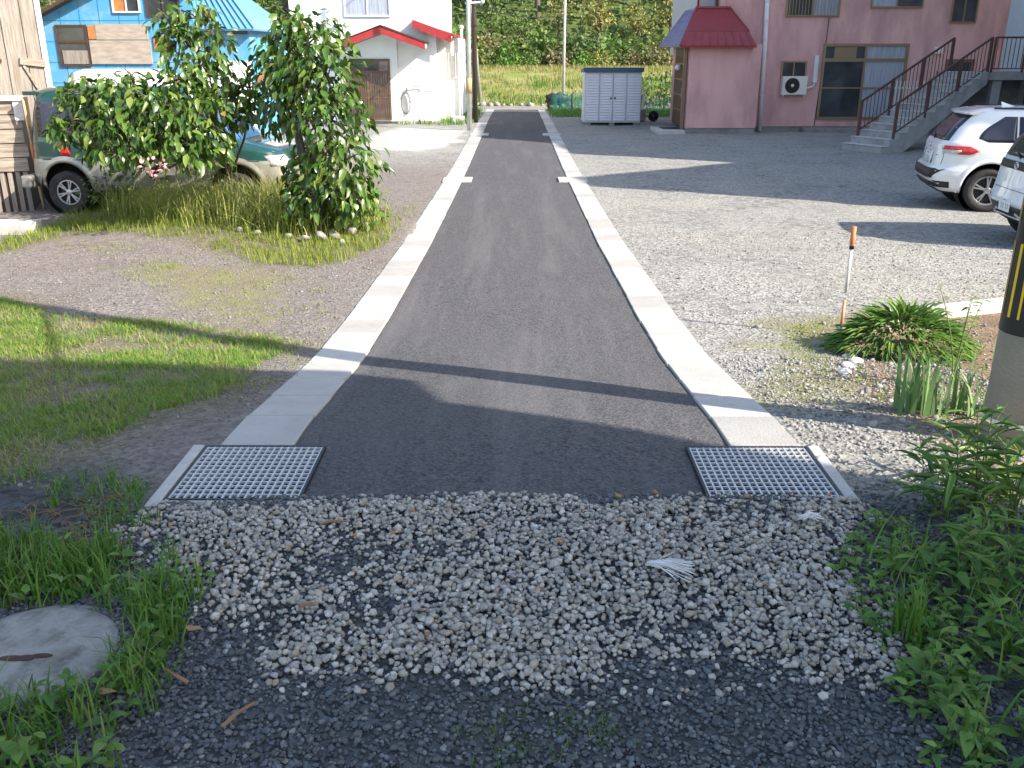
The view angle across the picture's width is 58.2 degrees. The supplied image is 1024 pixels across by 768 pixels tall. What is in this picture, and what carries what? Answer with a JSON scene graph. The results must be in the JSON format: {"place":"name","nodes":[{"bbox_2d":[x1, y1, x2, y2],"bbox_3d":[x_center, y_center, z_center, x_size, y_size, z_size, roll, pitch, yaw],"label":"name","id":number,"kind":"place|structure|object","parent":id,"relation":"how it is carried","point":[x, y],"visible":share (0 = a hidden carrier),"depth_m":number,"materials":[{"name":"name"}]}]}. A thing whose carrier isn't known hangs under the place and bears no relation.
{"place":"outdoors","nodes":[
{"label":"outdoors","id":0,"kind":"place"},
{"bbox_2d":[0,498,215,767],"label":"foreground grass","id":1,"kind":"structure","parent":0,"point":[94,556],"depth_m":3.16,"materials":[{"name":"green plant"}]},
{"bbox_2d":[0,293,301,486],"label":"lawn grass","id":2,"kind":"structure","parent":0,"point":[159,398],"depth_m":6.41,"materials":[{"name":"green plant"}]},
{"bbox_2d":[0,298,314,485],"bbox_3d":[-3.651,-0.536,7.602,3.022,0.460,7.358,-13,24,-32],"label":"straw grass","id":3,"kind":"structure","parent":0,"point":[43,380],"depth_m":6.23,"materials":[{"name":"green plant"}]},
{"bbox_2d":[43,239,333,424],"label":"sparse grass","id":4,"kind":"structure","parent":0,"point":[170,266],"depth_m":8.62,"materials":[{"name":"green plant"}]},
{"bbox_2d":[0,241,400,490],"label":"verge gravel","id":5,"kind":"structure","parent":0,"point":[152,416],"depth_m":9.00,"materials":[{"name":"grey gravel"}]},
{"bbox_2d":[0,0,1023,767],"bbox_3d":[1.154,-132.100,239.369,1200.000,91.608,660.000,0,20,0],"label":"ground","id":6,"kind":"structure","parent":0,"point":[646,184],"depth_m":8.53,"materials":[{"name":"grey gravel"}]},
{"bbox_2d":[0,95,40,211],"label":"plank shed","id":7,"kind":"structure","parent":6,"relation":"on","point":[16,162],"depth_m":15.51,"materials":[{"name":"brown wood"}]},
{"bbox_2d":[0,219,42,234],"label":"concrete block","id":8,"kind":"structure","parent":6,"relation":"on","point":[14,225],"depth_m":12.97,"materials":[{"name":"grey concrete"}]},
{"bbox_2d":[0,0,52,197],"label":"old barn","id":9,"kind":"structure","parent":6,"relation":"on","point":[24,63],"depth_m":16.37,"materials":[{"name":"beige wood"}]},
{"bbox_2d":[21,97,45,209],"bbox_3d":[-8.024,-3.791,15.460,0.064,1.976,0.417,-7,21,-18],"label":"leaning stake","id":10,"kind":"object","parent":6,"relation":"on","point":[41,193],"visible":0.57,"depth_m":15.32,"materials":[{"name":"brown wood"}]},
{"bbox_2d":[0,604,129,709],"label":"manhole lid","id":11,"kind":"object","parent":6,"relation":"on","point":[41,639],"visible":0.75,"depth_m":3.00,"materials":[{"name":"concrete"}]},
{"bbox_2d":[0,488,149,574],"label":"dead stalks","id":12,"kind":"object","parent":6,"relation":"on","point":[58,513],"visible":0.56,"depth_m":3.95,"materials":[{"name":"plant"}]},
{"bbox_2d":[0,591,190,767],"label":"serrated weeds","id":13,"kind":"object","parent":6,"relation":"on","point":[15,751],"visible":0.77,"depth_m":2.63,"materials":[{"name":"green plant"}]},
{"bbox_2d":[19,453,175,535],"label":"verge weeds","id":14,"kind":"object","parent":6,"relation":"on","point":[134,489],"visible":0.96,"depth_m":4.12,"materials":[{"name":"green plant"}]},
{"bbox_2d":[0,521,217,603],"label":"broadleaf weeds","id":15,"kind":"object","parent":6,"relation":"on","point":[86,583],"visible":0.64,"depth_m":3.30,"materials":[{"name":"green plant"}]},
{"bbox_2d":[72,68,176,84],"bbox_3d":[-9.806,-7.418,25.223,4.200,2.322,1.660,1,20,3],"label":"parked minivan","id":16,"kind":"object","parent":6,"relation":"on","point":[93,72],"visible":0.06,"depth_m":24.33,"materials":[{"name":"white paint"}]},
{"bbox_2d":[40,66,241,201],"bbox_3d":[-5.782,-3.355,13.436,2.178,2.453,4.502,-17,26,-39],"label":"persimmon tree","id":17,"kind":"object","parent":6,"relation":"on","point":[102,121],"visible":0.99,"depth_m":12.29,"materials":[{"name":"green plant"}]},
{"bbox_2d":[75,156,243,206],"bbox_3d":[-5.015,-3.116,14.109,2.382,1.214,4.550,-14,24,-34],"label":"flowering shrub","id":18,"kind":"object","parent":6,"relation":"on","point":[95,199],"visible":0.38,"depth_m":14.90,"materials":[{"name":"green plant"}]},
{"bbox_2d":[21,85,302,212],"bbox_3d":[-5.765,-3.980,15.619,4.580,2.040,2.052,1,20,4],"label":"parked van","id":19,"kind":"object","parent":6,"relation":"on","point":[57,174],"visible":0.25,"depth_m":14.98,"materials":[{"name":"green metal"}]},
{"bbox_2d":[41,0,290,134],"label":"blue house","id":20,"kind":"structure","parent":6,"relation":"on","point":[83,34],"depth_m":29.12,"materials":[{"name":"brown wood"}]},
{"bbox_2d":[54,25,91,65],"bbox_3d":[-13.890,-10.714,29.139,0.990,1.242,0.090,0,20,0],"label":"open window","id":21,"kind":"structure","parent":20,"relation":"in","point":[72,40],"depth_m":29.14,"materials":[{"name":"brown wood"}]},
{"bbox_2d":[111,0,140,12],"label":"gable window","id":22,"kind":"structure","parent":20,"relation":"in","point":[118,6],"depth_m":28.73,"materials":[{"name":"white paint"}]},
{"bbox_2d":[145,0,179,16],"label":"gable window","id":23,"kind":"structure","parent":20,"relation":"in","point":[151,6],"depth_m":28.73,"materials":[{"name":"grey wood"}]},
{"bbox_2d":[0,203,396,266],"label":"edge grass","id":24,"kind":"structure","parent":6,"relation":"on","point":[126,221],"depth_m":12.30,"materials":[{"name":"green plant"}]},
{"bbox_2d":[142,0,268,176],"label":"persimmon tree","id":25,"kind":"object","parent":6,"relation":"on","point":[178,27],"visible":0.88,"depth_m":12.60,"materials":[{"name":"green plant"}]},
{"bbox_2d":[144,445,326,507],"bbox_3d":[-1.273,0.592,4.391,0.670,0.366,0.677,0,20,0],"label":"drain grating","id":26,"kind":"object","parent":6,"relation":"on","point":[230,472],"visible":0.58,"depth_m":4.38,"materials":[{"name":"metal"}]},
{"bbox_2d":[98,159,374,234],"bbox_3d":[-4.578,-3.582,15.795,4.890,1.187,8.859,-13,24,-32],"label":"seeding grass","id":27,"kind":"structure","parent":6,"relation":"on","point":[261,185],"depth_m":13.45,"materials":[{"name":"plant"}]},
{"bbox_2d":[73,164,401,238],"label":"tall grass","id":28,"kind":"structure","parent":6,"relation":"on","point":[146,203],"depth_m":13.16,"materials":[{"name":"green plant"}]},
{"bbox_2d":[237,4,395,234],"bbox_3d":[-2.686,-3.457,12.268,1.458,3.038,2.238,-15,25,-35],"label":"persimmon tree","id":29,"kind":"object","parent":6,"relation":"on","point":[295,70],"visible":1,"depth_m":12.01,"materials":[{"name":"green plant"}]},
{"bbox_2d":[283,180,393,233],"bbox_3d":[-2.368,-2.355,12.498,1.567,0.792,0.851,0,20,0],"label":"bed shrub","id":30,"kind":"object","parent":6,"relation":"on","point":[374,219],"visible":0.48,"depth_m":12.47,"materials":[{"name":"green plant"}]},
{"bbox_2d":[289,204,417,234],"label":"yard grass","id":31,"kind":"structure","parent":6,"relation":"on","point":[400,209],"depth_m":14.12,"materials":[{"name":"green plant"}]},
{"bbox_2d":[40,0,672,64],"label":"undergrowth","id":32,"kind":"object","parent":6,"relation":"on","point":[275,6],"visible":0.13,"depth_m":73.89,"materials":[{"name":"green plant"}]},
{"bbox_2d":[221,110,493,444],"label":"kerb","id":33,"kind":"structure","parent":6,"relation":"on","point":[288,411],"depth_m":7.22,"materials":[{"name":"concrete"}]},
{"bbox_2d":[277,0,465,125],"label":"white house","id":34,"kind":"structure","parent":6,"relation":"on","point":[402,45],"depth_m":34.51,"materials":[{"name":"white painted plaster"},{"name":"red painted metal"},{"name":"dark stained wood"}]},
{"bbox_2d":[343,0,390,16],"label":"upper window","id":35,"kind":"structure","parent":34,"relation":"in","point":[353,8],"depth_m":33.92,"materials":[{"name":"plastic"}]},
{"bbox_2d":[345,59,391,119],"bbox_3d":[-5.416,-11.095,34.686,1.697,2.197,0.058,0,20,0],"label":"door","id":36,"kind":"structure","parent":34,"relation":"in","point":[377,79],"depth_m":34.65,"materials":[{"name":"brown wood"}]},
{"bbox_2d":[465,0,484,130],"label":"utility pole","id":37,"kind":"object","parent":6,"relation":"on","point":[468,78],"visible":0.93,"depth_m":31.64,"materials":[{"name":"white metal"}]},
{"bbox_2d":[472,0,477,122],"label":"utility pole","id":38,"kind":"object","parent":6,"relation":"on","point":[474,74],"visible":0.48,"depth_m":35.33,"materials":[{"name":"brown wood"}]},
{"bbox_2d":[470,0,481,101],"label":"utility pole","id":39,"kind":"object","parent":6,"relation":"on","point":[479,92],"visible":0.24,"depth_m":52.05,"materials":[{"name":"concrete"}]},
{"bbox_2d":[465,34,498,64],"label":"hillside bush","id":40,"kind":"object","parent":6,"relation":"on","point":[480,42],"visible":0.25,"depth_m":68.18,"materials":[{"name":"green plant"}]},
{"bbox_2d":[476,0,511,53],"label":"hillside tree","id":41,"kind":"object","parent":6,"relation":"on","point":[492,29],"visible":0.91,"depth_m":70.34,"materials":[{"name":"green plant"}]},
{"bbox_2d":[477,31,527,61],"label":"hillside bush","id":42,"kind":"object","parent":6,"relation":"on","point":[487,36],"visible":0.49,"depth_m":69.29,"materials":[{"name":"green plant"}]},
{"bbox_2d":[492,40,525,66],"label":"hillside bush","id":43,"kind":"object","parent":6,"relation":"on","point":[507,59],"visible":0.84,"depth_m":67.28,"materials":[{"name":"green plant"}]},
{"bbox_2d":[110,490,909,716],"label":"white gravel","id":44,"kind":"structure","parent":6,"relation":"on","point":[788,574],"depth_m":3.29,"materials":[{"name":"grey gravel"}]},
{"bbox_2d":[155,489,847,636],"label":"rust fragments","id":45,"kind":"object","parent":44,"relation":"on","point":[412,509],"visible":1,"depth_m":3.67,"materials":[{"name":"brown metal"}]},
{"bbox_2d":[645,552,694,582],"bbox_3d":[0.597,0.654,3.332,0.154,0.032,0.184,-18,27,-41],"label":"frayed rope","id":46,"kind":"object","parent":44,"relation":"on","point":[672,563],"visible":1,"depth_m":3.33,"materials":[{"name":"white fabric"}]},
{"bbox_2d":[0,479,1023,767],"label":"dark gravel","id":47,"kind":"structure","parent":6,"relation":"on","point":[448,719],"depth_m":2.75,"materials":[{"name":"grey gravel"}]},
{"bbox_2d":[450,702,639,767],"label":"grass patch","id":48,"kind":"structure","parent":47,"relation":"on","point":[608,730],"depth_m":2.61,"materials":[{"name":"green plant"}]},
{"bbox_2d":[501,1,538,55],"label":"hillside tree","id":49,"kind":"object","parent":6,"relation":"on","point":[522,27],"visible":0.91,"depth_m":69.84,"materials":[{"name":"green plant"}]},
{"bbox_2d":[495,29,562,63],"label":"hillside bush","id":50,"kind":"object","parent":6,"relation":"on","point":[553,39],"visible":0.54,"depth_m":67.96,"materials":[{"name":"green plant"}]},
{"bbox_2d":[528,29,581,63],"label":"hillside bush","id":51,"kind":"object","parent":6,"relation":"on","point":[555,34],"visible":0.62,"depth_m":68.06,"materials":[{"name":"green plant"}]},
{"bbox_2d":[537,46,575,65],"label":"hillside bush","id":52,"kind":"object","parent":6,"relation":"on","point":[554,56],"visible":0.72,"depth_m":66.96,"materials":[{"name":"brown plant"}]},
{"bbox_2d":[538,0,576,41],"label":"hillside tree","id":53,"kind":"object","parent":6,"relation":"on","point":[557,5],"visible":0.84,"depth_m":72.29,"materials":[{"name":"yellow plant"}]},
{"bbox_2d":[545,91,574,109],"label":"net","id":54,"kind":"object","parent":6,"relation":"on","point":[547,100],"visible":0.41,"depth_m":45.41,"materials":[{"name":"plastic"}]},
{"bbox_2d":[562,0,565,93],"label":"utility pole","id":55,"kind":"object","parent":6,"relation":"on","point":[564,53],"visible":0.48,"depth_m":50.63,"materials":[{"name":"white metal"}]},
{"bbox_2d":[558,24,607,63],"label":"hillside bush","id":56,"kind":"object","parent":6,"relation":"on","point":[586,32],"visible":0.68,"depth_m":67.70,"materials":[{"name":"green plant"}]},
{"bbox_2d":[576,0,617,50],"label":"hillside tree","id":57,"kind":"object","parent":6,"relation":"on","point":[598,22],"visible":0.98,"depth_m":70.90,"materials":[{"name":"yellow plant"}]},
{"bbox_2d":[582,47,619,66],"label":"hillside bush","id":58,"kind":"object","parent":6,"relation":"on","point":[607,57],"visible":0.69,"depth_m":67.04,"materials":[{"name":"yellow plant"}]},
{"bbox_2d":[589,33,631,63],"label":"hillside bush","id":59,"kind":"object","parent":6,"relation":"on","point":[608,48],"visible":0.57,"depth_m":68.85,"materials":[{"name":"green plant"}]},
{"bbox_2d":[581,67,643,124],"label":"storage shed","id":60,"kind":"structure","parent":6,"relation":"on","point":[611,95],"depth_m":34.36,"materials":[{"name":"metal"}]},
{"bbox_2d":[599,73,612,121],"bbox_3d":[3.517,-10.697,34.361,0.476,1.729,0.123,0,20,0],"label":"door","id":61,"kind":"structure","parent":60,"relation":"in","point":[606,79],"depth_m":34.36,"materials":[{"name":"metal"}]},
{"bbox_2d":[612,73,626,121],"bbox_3d":[4.023,-10.696,34.359,0.476,1.729,0.123,0,20,0],"label":"door","id":62,"kind":"structure","parent":60,"relation":"in","point":[620,79],"depth_m":34.37,"materials":[{"name":"metal"}]},
{"bbox_2d":[616,49,644,66],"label":"hillside bush","id":63,"kind":"object","parent":6,"relation":"on","point":[627,62],"visible":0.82,"depth_m":67.39,"materials":[{"name":"brown plant"}]},
{"bbox_2d":[620,0,657,44],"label":"hillside tree","id":64,"kind":"object","parent":6,"relation":"on","point":[639,25],"visible":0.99,"depth_m":71.49,"materials":[{"name":"yellow plant"}]},
{"bbox_2d":[621,34,664,65],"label":"hillside bush","id":65,"kind":"object","parent":6,"relation":"on","point":[641,44],"visible":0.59,"depth_m":68.20,"materials":[{"name":"green plant"}]},
{"bbox_2d":[640,86,658,121],"bbox_3d":[5.393,-11.176,36.522,0.914,1.464,0.500,0,20,0],"label":"handcart","id":66,"kind":"object","parent":6,"relation":"on","point":[653,116],"visible":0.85,"depth_m":36.55,"materials":[{"name":"rubber"}]},
{"bbox_2d":[632,44,670,65],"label":"hillside bush","id":67,"kind":"object","parent":6,"relation":"on","point":[650,59],"visible":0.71,"depth_m":67.24,"materials":[{"name":"brown plant"}]},
{"bbox_2d":[641,69,671,108],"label":"garden shrub","id":68,"kind":"object","parent":6,"relation":"on","point":[660,91],"visible":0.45,"depth_m":46.90,"materials":[{"name":"green plant"}]},
{"bbox_2d":[642,94,670,112],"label":"garden net","id":69,"kind":"object","parent":6,"relation":"on","point":[652,105],"visible":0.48,"depth_m":42.60,"materials":[{"name":"green plastic"}]},
{"bbox_2d":[645,0,672,31],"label":"hillside tree","id":70,"kind":"object","parent":6,"relation":"on","point":[668,14],"visible":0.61,"depth_m":71.71,"materials":[{"name":"yellow plant"}]},
{"bbox_2d":[538,110,798,445],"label":"kerb","id":71,"kind":"structure","parent":6,"relation":"on","point":[734,411],"depth_m":7.23,"materials":[{"name":"concrete"}]},
{"bbox_2d":[685,446,861,503],"bbox_3d":[1.207,0.595,4.383,0.670,0.366,0.672,0,20,0],"label":"drain grating","id":72,"kind":"object","parent":6,"relation":"on","point":[761,470],"visible":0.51,"depth_m":4.40,"materials":[{"name":"metal"}]},
{"bbox_2d":[759,321,836,401],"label":"moss grass","id":73,"kind":"structure","parent":6,"relation":"on","point":[810,351],"depth_m":7.05,"materials":[{"name":"green plant"}]},
{"bbox_2d":[625,231,1023,500],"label":"lot gravel","id":74,"kind":"structure","parent":6,"relation":"on","point":[880,384],"depth_m":6.00,"materials":[{"name":"grey gravel"}]},
{"bbox_2d":[650,0,1010,133],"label":"pink house","id":75,"kind":"structure","parent":6,"relation":"on","point":[734,61],"depth_m":30.97,"materials":[{"name":"pink painted stucco"},{"name":"red painted metal"},{"name":"maroon metal"}]},
{"bbox_2d":[672,48,688,126],"bbox_3d":[5.790,-10.308,31.895,0.086,2.554,2.350,0,20,0],"label":"door","id":76,"kind":"structure","parent":75,"relation":"in","point":[679,58],"depth_m":32.01,"materials":[{"name":"brown wood"}]},
{"bbox_2d":[780,61,806,77],"bbox_3d":[9.600,-10.719,31.368,0.863,0.565,0.090,0,20,0],"label":"small window","id":77,"kind":"structure","parent":75,"relation":"in","point":[788,68],"depth_m":31.35,"materials":[{"name":"brown metal"}]},
{"bbox_2d":[779,55,819,95],"bbox_3d":[9.792,-10.475,31.274,1.225,1.322,0.360,0,20,0],"label":"air conditioner","id":78,"kind":"object","parent":75,"relation":"attached to","point":[793,85],"visible":1,"depth_m":31.24,"materials":[{"name":"white plastic"}]},
{"bbox_2d":[785,0,840,16],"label":"barred window","id":79,"kind":"structure","parent":75,"relation":"in","point":[794,8],"depth_m":30.69,"materials":[{"name":"brown metal"}]},
{"bbox_2d":[816,44,909,119],"bbox_3d":[11.984,-10.337,31.494,2.894,2.471,0.090,0,20,0],"label":"large window","id":80,"kind":"structure","parent":75,"relation":"in","point":[850,73],"depth_m":31.44,"materials":[{"name":"brown glass"}]},
{"bbox_2d":[870,0,923,7],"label":"upper window","id":81,"kind":"structure","parent":75,"relation":"in","point":[874,3],"depth_m":30.64,"materials":[{"name":"brown metal"}]},
{"bbox_2d":[945,59,974,70],"bbox_3d":[15.240,-9.984,31.593,0.950,2.205,0.045,0,20,0],"label":"window","id":82,"kind":"structure","parent":75,"relation":"in","point":[954,60],"depth_m":31.27,"materials":[{"name":"metal"}]},
{"bbox_2d":[949,0,979,22],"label":"narrow window","id":83,"kind":"structure","parent":75,"relation":"in","point":[961,10],"depth_m":30.72,"materials":[{"name":"brown metal"}]},
{"bbox_2d":[839,226,856,328],"bbox_3d":[2.673,-0.810,7.338,0.038,0.892,0.075,9,22,23],"label":"marker stake","id":84,"kind":"object","parent":6,"relation":"on","point":[852,238],"visible":0.77,"depth_m":7.29,"materials":[{"name":"white paint"}]},
{"bbox_2d":[816,293,984,363],"bbox_3d":[2.946,-0.411,6.988,1.239,0.502,0.938,0,20,0],"label":"leafy clump","id":85,"kind":"object","parent":6,"relation":"on","point":[902,312],"visible":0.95,"depth_m":6.85,"materials":[{"name":"green plant"}]},
{"bbox_2d":[893,81,926,134],"bbox_3d":[13.280,-9.022,30.092,1.885,1.703,0.050,0,20,0],"label":"picket fence","id":86,"kind":"object","parent":6,"relation":"on","point":[900,88],"visible":0.12,"depth_m":29.87,"materials":[{"name":"grey metal"}]},
{"bbox_2d":[824,507,1007,767],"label":"weeds","id":87,"kind":"object","parent":6,"relation":"on","point":[903,674],"visible":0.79,"depth_m":2.96,"materials":[{"name":"green plant"}]},
{"bbox_2d":[880,562,954,648],"bbox_3d":[1.312,0.733,3.010,0.226,0.240,0.260,0,20,0],"label":"grass tuft","id":88,"kind":"object","parent":6,"relation":"on","point":[919,614],"visible":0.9,"depth_m":3.01,"materials":[{"name":"green plant"}]},
{"bbox_2d":[886,343,952,416],"bbox_3d":[2.260,-0.037,5.144,0.379,0.435,0.283,7,21,18],"label":"iris plant","id":89,"kind":"object","parent":6,"relation":"on","point":[918,389],"visible":0.94,"depth_m":5.13,"materials":[{"name":"green plant"}]},
{"bbox_2d":[855,335,988,413],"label":"bed weeds","id":90,"kind":"object","parent":6,"relation":"on","point":[934,359],"visible":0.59,"depth_m":6.41,"materials":[{"name":"green plant"}]},
{"bbox_2d":[841,36,1023,153],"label":"outdoor stairs","id":91,"kind":"structure","parent":6,"relation":"on","point":[920,113],"depth_m":25.68,"materials":[{"name":"concrete"}]},
{"bbox_2d":[877,297,1003,321],"bbox_3d":[3.898,-0.654,8.252,1.474,0.120,0.100,-7,21,-18],"label":"bed edging","id":92,"kind":"object","parent":6,"relation":"on","point":[955,308],"visible":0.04,"depth_m":8.29,"materials":[{"name":"concrete"}]},
{"bbox_2d":[891,424,1006,510],"bbox_3d":[1.847,0.414,3.887,0.474,0.345,0.536,0,20,0],"label":"tall weed","id":93,"kind":"object","parent":6,"relation":"on","point":[953,479],"visible":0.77,"depth_m":3.87,"materials":[{"name":"green plant"}]},
{"bbox_2d":[886,404,1023,602],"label":"lance weeds","id":94,"kind":"object","parent":6,"relation":"on","point":[1009,552],"visible":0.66,"depth_m":3.72,"materials":[{"name":"green plant"}]},
{"bbox_2d":[931,351,989,417],"bbox_3d":[2.573,-0.025,5.177,0.431,0.372,0.408,-18,26,-40],"label":"iris plant","id":95,"kind":"object","parent":6,"relation":"on","point":[964,394],"visible":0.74,"depth_m":5.15,"materials":[{"name":"green plant"}]},
{"bbox_2d":[934,280,992,382],"bbox_3d":[2.813,-0.323,5.811,0.306,0.700,0.357,14,24,34],"label":"rose plant","id":96,"kind":"object","parent":6,"relation":"on","point":[962,334],"visible":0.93,"depth_m":5.80,"materials":[{"name":"green plant"}]},
{"bbox_2d":[915,102,1023,211],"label":"parked car","id":97,"kind":"object","parent":6,"relation":"on","point":[967,148],"visible":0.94,"depth_m":14.86,"materials":[{"name":"white metal"}]},
{"bbox_2d":[935,404,1023,509],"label":"tall weed","id":98,"kind":"object","parent":6,"relation":"on","point":[989,411],"visible":0.87,"depth_m":3.90,"materials":[{"name":"green plant"}]},
{"bbox_2d":[961,424,1023,527],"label":"tall weed","id":99,"kind":"object","parent":6,"relation":"on","point":[1005,484],"visible":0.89,"depth_m":3.80,"materials":[{"name":"green plant"}]},
{"bbox_2d":[980,197,1023,449],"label":"utility pole","id":100,"kind":"object","parent":6,"relation":"on","point":[1005,383],"visible":0.74,"depth_m":4.53,"materials":[{"name":"concrete"}]},
{"bbox_2d":[990,132,1023,230],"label":"parked car","id":101,"kind":"object","parent":6,"relation":"on","point":[1007,194],"visible":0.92,"depth_m":12.11,"materials":[{"name":"white metal"}]},
{"bbox_2d":[999,0,1023,103],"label":"apartment building","id":102,"kind":"structure","parent":6,"relation":"on","point":[1015,25],"depth_m":27.79,"materials":[{"name":"grey"}]},
{"bbox_2d":[296,110,727,500],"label":"road","id":103,"kind":"structure","parent":0,"point":[513,349],"depth_m":6.25,"materials":[{"name":"grey asphalt"}]},
{"bbox_2d":[396,106,669,124],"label":"roadside grass","id":104,"kind":"structure","parent":0,"point":[558,112],"depth_m":39.90,"materials":[{"name":"green plant"}]},
{"bbox_2d":[465,63,672,105],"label":"embankment grass","id":105,"kind":"structure","parent":0,"point":[520,68],"depth_m":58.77,"materials":[{"name":"yellow plant"}]},
{"bbox_2d":[866,454,1023,767],"bbox_3d":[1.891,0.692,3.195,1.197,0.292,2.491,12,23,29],"label":"weed bank","id":106,"kind":"structure","parent":0,"point":[919,665],"depth_m":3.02,"materials":[{"name":"green plant"}]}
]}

